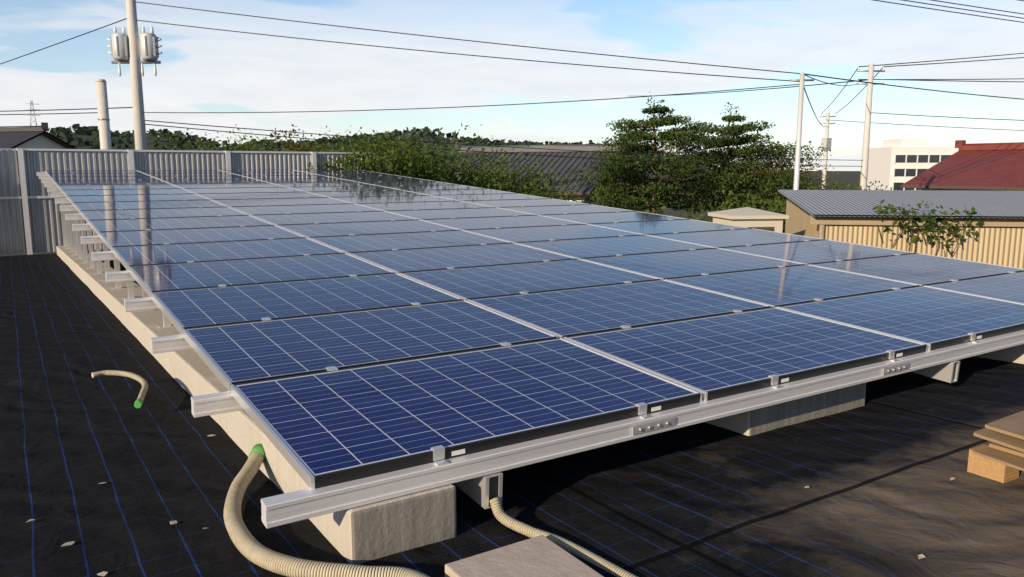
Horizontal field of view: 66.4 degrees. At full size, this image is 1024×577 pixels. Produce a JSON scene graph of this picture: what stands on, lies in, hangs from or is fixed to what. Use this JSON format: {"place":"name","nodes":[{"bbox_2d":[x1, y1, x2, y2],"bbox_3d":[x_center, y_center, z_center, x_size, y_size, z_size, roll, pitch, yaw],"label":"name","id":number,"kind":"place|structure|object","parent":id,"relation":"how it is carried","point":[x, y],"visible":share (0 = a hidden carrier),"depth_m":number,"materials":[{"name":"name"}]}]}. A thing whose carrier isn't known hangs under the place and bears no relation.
{"place":"outdoors","nodes":[
{"label":"outdoors","id":0,"kind":"place"},
{"bbox_2d":[47,124,745,180],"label":"forested hill","id":1,"kind":"structure","parent":0,"point":[85,137],"depth_m":318.04,"materials":[{"name":"green plant"}]},
{"bbox_2d":[24,100,39,125],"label":"distant pylon","id":2,"kind":"object","parent":1,"relation":"on","point":[30,113],"visible":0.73,"depth_m":351.54,"materials":[{"name":"silver metal"}]},
{"bbox_2d":[0,171,860,255],"bbox_3d":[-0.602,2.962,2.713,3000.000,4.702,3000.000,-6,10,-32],"label":"ground","id":3,"kind":"structure","parent":0,"point":[852,178],"depth_m":294.77,"materials":[{"name":"soil"}]},
{"bbox_2d":[0,122,76,148],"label":"house","id":4,"kind":"structure","parent":3,"relation":"on","point":[33,137],"depth_m":48.89,"materials":[{"name":"tile"}]},
{"bbox_2d":[95,79,111,148],"bbox_3d":[-9.825,-2.584,19.065,0.280,4.886,0.280,-6,10,-32],"label":"pole","id":5,"kind":"object","parent":3,"relation":"on","point":[103,116],"visible":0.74,"depth_m":18.74,"materials":[{"name":"concrete"}]},
{"bbox_2d":[107,0,161,149],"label":"utility pole","id":6,"kind":"object","parent":3,"relation":"on","point":[132,46],"visible":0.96,"depth_m":18.31,"materials":[{"name":"concrete"}]},
{"bbox_2d":[129,129,246,150],"bbox_3d":[-11.466,-2.795,27.557,6.802,5.695,6.925,1,9,9],"label":"bush","id":7,"kind":"object","parent":3,"relation":"on","point":[191,146],"visible":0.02,"depth_m":27.67,"materials":[{"name":"green plant"}]},
{"bbox_2d":[0,148,392,254],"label":"fence","id":8,"kind":"object","parent":3,"relation":"on","point":[30,219],"visible":0.38,"depth_m":16.59,"materials":[{"name":"white metal"}]},
{"bbox_2d":[183,124,302,150],"bbox_3d":[-9.905,-3.149,29.311,6.559,5.877,7.508,-6,10,-32],"label":"bush","id":9,"kind":"object","parent":3,"relation":"on","point":[245,144],"visible":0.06,"depth_m":28.84,"materials":[{"name":"green plant"}]},
{"bbox_2d":[259,124,325,151],"bbox_3d":[-7.315,-2.512,25.880,3.386,5.653,3.296,-6,10,-32],"label":"bush","id":10,"kind":"object","parent":3,"relation":"on","point":[306,149],"visible":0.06,"depth_m":25.04,"materials":[{"name":"green plant"}]},
{"bbox_2d":[289,125,432,161],"bbox_3d":[-6.209,-3.152,29.453,6.801,5.856,6.853,-6,10,-32],"label":"bush","id":11,"kind":"object","parent":3,"relation":"on","point":[328,146],"visible":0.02,"depth_m":29.04,"materials":[{"name":"green plant"}]},
{"bbox_2d":[300,127,465,184],"bbox_3d":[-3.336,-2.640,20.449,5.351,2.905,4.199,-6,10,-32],"label":"bush","id":12,"kind":"object","parent":3,"relation":"on","point":[396,164],"visible":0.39,"depth_m":19.85,"materials":[{"name":"green plant"}]},
{"bbox_2d":[398,123,552,194],"bbox_3d":[-1.633,-2.064,22.727,6.506,5.340,7.235,-6,10,-32],"label":"bush","id":13,"kind":"object","parent":3,"relation":"on","point":[472,175],"visible":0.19,"depth_m":21.91,"materials":[{"name":"green plant"}]},
{"bbox_2d":[438,153,581,202],"bbox_3d":[-0.261,-1.685,22.901,5.104,4.618,5.201,7,11,37],"label":"bush","id":14,"kind":"object","parent":3,"relation":"on","point":[520,182],"visible":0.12,"depth_m":22.25,"materials":[{"name":"green plant"}]},
{"bbox_2d":[440,140,623,202],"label":"tiled roof","id":15,"kind":"structure","parent":3,"relation":"on","point":[562,166],"depth_m":37.31,"materials":[{"name":"grey tile"}]},
{"bbox_2d":[518,186,572,200],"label":"bush","id":16,"kind":"object","parent":3,"relation":"on","point":[542,193],"depth_m":21.63,"materials":[{"name":"green plant"}]},
{"bbox_2d":[586,145,663,214],"bbox_3d":[4.799,-3.535,32.549,4.173,5.664,3.635,-6,10,-32],"label":"tree","id":17,"kind":"object","parent":3,"relation":"on","point":[602,190],"visible":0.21,"depth_m":31.93,"materials":[{"name":"green plant"}]},
{"bbox_2d":[622,202,674,216],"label":"bush","id":18,"kind":"object","parent":3,"relation":"on","point":[649,211],"depth_m":21.39,"materials":[{"name":"green plant"}]},
{"bbox_2d":[559,91,751,213],"bbox_3d":[5.441,-3.728,28.767,6.941,6.964,7.515,-6,10,-32],"label":"pine","id":19,"kind":"object","parent":3,"relation":"on","point":[630,140],"visible":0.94,"depth_m":28.26,"materials":[{"name":"green plant"}]},
{"bbox_2d":[669,207,725,221],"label":"bush","id":20,"kind":"object","parent":3,"relation":"on","point":[703,218],"depth_m":20.30,"materials":[{"name":"green plant"}]},
{"bbox_2d":[628,102,831,211],"bbox_3d":[8.414,-3.690,29.628,6.601,6.644,7.060,-6,10,-32],"label":"pine","id":21,"kind":"object","parent":3,"relation":"on","point":[748,152],"visible":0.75,"depth_m":28.77,"materials":[{"name":"green plant"}]},
{"bbox_2d":[706,185,786,232],"bbox_3d":[6.169,-0.631,17.979,3.814,3.506,3.864,-6,10,-32],"label":"bush","id":22,"kind":"object","parent":3,"relation":"on","point":[779,208],"visible":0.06,"depth_m":17.95,"materials":[{"name":"green plant"}]},
{"bbox_2d":[708,207,788,232],"bbox_3d":[4.162,0.085,14.066,1.040,3.087,1.040,-1,9,-8],"label":"kiosk hut","id":23,"kind":"object","parent":3,"relation":"on","point":[749,217],"visible":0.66,"depth_m":13.45,"materials":[{"name":"brown wood"}]},
{"bbox_2d":[715,157,802,207],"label":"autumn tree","id":24,"kind":"object","parent":3,"relation":"on","point":[759,174],"visible":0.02,"depth_m":41.23,"materials":[{"name":"green plant"}]},
{"bbox_2d":[716,148,838,219],"bbox_3d":[11.746,-3.857,35.590,5.925,5.323,6.101,-6,10,-32],"label":"autumn tree","id":25,"kind":"object","parent":3,"relation":"on","point":[802,175],"visible":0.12,"depth_m":34.76,"materials":[{"name":"green plant"}]},
{"bbox_2d":[765,185,815,213],"bbox_3d":[7.453,-0.850,19.703,3.347,3.456,3.268,6,11,35],"label":"bush","id":26,"kind":"object","parent":3,"relation":"on","point":[775,198],"depth_m":19.71,"materials":[{"name":"green plant"}]},
{"bbox_2d":[790,73,813,189],"bbox_3d":[6.099,-1.616,16.886,0.499,5.896,0.127,2,9,10],"label":"utility pole","id":27,"kind":"object","parent":3,"relation":"on","point":[802,79],"visible":0.51,"depth_m":16.58,"materials":[{"name":"concrete"}]},
{"bbox_2d":[820,112,835,188],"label":"utility pole","id":28,"kind":"object","parent":3,"relation":"on","point":[826,140],"visible":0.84,"depth_m":50.19,"materials":[{"name":"concrete"}]},
{"bbox_2d":[803,175,894,189],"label":"bush","id":29,"kind":"object","parent":3,"relation":"on","point":[845,187],"visible":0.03,"depth_m":27.43,"materials":[{"name":"green plant"}]},
{"bbox_2d":[856,64,884,189],"bbox_3d":[13.014,-4.239,28.926,0.990,7.874,0.290,2,9,12],"label":"utility pole","id":30,"kind":"object","parent":3,"relation":"on","point":[865,150],"visible":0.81,"depth_m":28.58,"materials":[{"name":"concrete"}]},
{"bbox_2d":[0,0,1023,166],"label":"overhead wires","id":31,"kind":"object","parent":30,"relation":"attached to","point":[860,80],"visible":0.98,"depth_m":19.90,"materials":[{"name":"black"}]},
{"bbox_2d":[777,190,1023,268],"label":"corrugated shed","id":32,"kind":"object","parent":3,"relation":"on","point":[849,216],"visible":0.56,"depth_m":12.73,"materials":[{"name":"beige metal"}]},
{"bbox_2d":[872,199,983,256],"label":"shrub","id":33,"kind":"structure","parent":32,"relation":"on","point":[915,238],"depth_m":12.41,"materials":[{"name":"green plant"}]},
{"bbox_2d":[867,139,955,189],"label":"white building","id":34,"kind":"structure","parent":3,"relation":"on","point":[895,163],"depth_m":83.51,"materials":[{"name":"paint"}]},
{"bbox_2d":[0,252,1023,576],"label":"ground","id":35,"kind":"structure","parent":0,"point":[882,496],"depth_m":3.02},
{"bbox_2d":[91,370,147,407],"bbox_3d":[-2.121,0.541,4.351,0.197,0.036,0.822,-8,12,-41],"label":"conduit hose","id":36,"kind":"object","parent":35,"relation":"on","point":[142,393],"visible":1,"depth_m":4.51,"materials":[{"name":"beige plastic"}]},
{"bbox_2d":[223,444,429,576],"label":"conduit hose","id":37,"kind":"object","parent":35,"relation":"on","point":[249,546],"visible":0.99,"depth_m":2.37,"materials":[{"name":"beige plastic"}]},
{"bbox_2d":[27,435,955,575],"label":"leaf litter","id":38,"kind":"object","parent":35,"relation":"on","point":[921,556],"visible":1,"depth_m":2.58,"materials":[{"name":"brown plant"}]},
{"bbox_2d":[445,535,603,576],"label":"paving slab","id":39,"kind":"object","parent":35,"relation":"on","point":[540,556],"depth_m":2.31,"materials":[{"name":"grey concrete"}]},
{"bbox_2d":[56,245,1023,564],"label":"concrete strips","id":40,"kind":"object","parent":35,"relation":"on","point":[366,533],"visible":0.09,"depth_m":3.57,"materials":[{"name":"grey concrete"}]},
{"bbox_2d":[60,197,173,327],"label":"array posts","id":41,"kind":"object","parent":40,"relation":"on","point":[67,234],"visible":0.11,"depth_m":10.93,"materials":[{"name":"metal"}]},
{"bbox_2d":[36,172,1023,528],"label":"mounting rails","id":42,"kind":"object","parent":40,"relation":"on","point":[292,506],"visible":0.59,"depth_m":3.09,"materials":[{"name":"metal"}]},
{"bbox_2d":[45,170,1023,489],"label":"solar panels","id":43,"kind":"object","parent":42,"relation":"on","point":[405,384],"visible":1,"depth_m":4.89,"materials":[{"name":"blue"}]},
{"bbox_2d":[452,335,981,455],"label":"rail fixings","id":44,"kind":"object","parent":42,"relation":"attached to","point":[652,426],"visible":1,"depth_m":3.08,"materials":[{"name":"metal"}]},
{"bbox_2d":[489,497,636,576],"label":"conduit pipe","id":45,"kind":"object","parent":35,"relation":"on","point":[503,517],"visible":0.9,"depth_m":2.51,"materials":[{"name":"beige plastic"}]},
{"bbox_2d":[453,360,959,508],"bbox_3d":[-3.173,-0.886,10.066,2.998,0.115,16.085,-6,13,-32],"label":"support bracket","id":46,"kind":"object","parent":35,"relation":"on","point":[482,491],"visible":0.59,"depth_m":2.73,"materials":[{"name":"metal"}]},
{"bbox_2d":[967,445,1018,482],"bbox_3d":[2.542,0.721,2.866,1.100,0.116,1.100,-5,10,-28],"label":"wooden block","id":47,"kind":"object","parent":35,"relation":"on","point":[989,469],"visible":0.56,"depth_m":3.01,"materials":[{"name":"brown wood"}]},
{"bbox_2d":[972,410,1023,470],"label":"cardboard stack","id":48,"kind":"object","parent":47,"relation":"on","point":[1005,436],"visible":1,"depth_m":2.98,"materials":[{"name":"brown cardboard"}]},
{"bbox_2d":[0,0,1023,170],"label":"sky","id":49,"kind":"structure","parent":0,"point":[200,69],"materials":[{"name":"white"}]},
{"bbox_2d":[579,180,648,209],"bbox_3d":[4.378,-3.172,35.910,4.758,4.094,3.441,-6,10,-32],"label":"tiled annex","id":50,"kind":"object","parent":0,"point":[589,201],"visible":0.02,"depth_m":34.25,"materials":[{"name":"grey tile"}]},
{"bbox_2d":[901,140,1023,190],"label":"red roof","id":51,"kind":"structure","parent":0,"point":[984,167],"depth_m":37.47,"materials":[{"name":"tile"}]}
]}

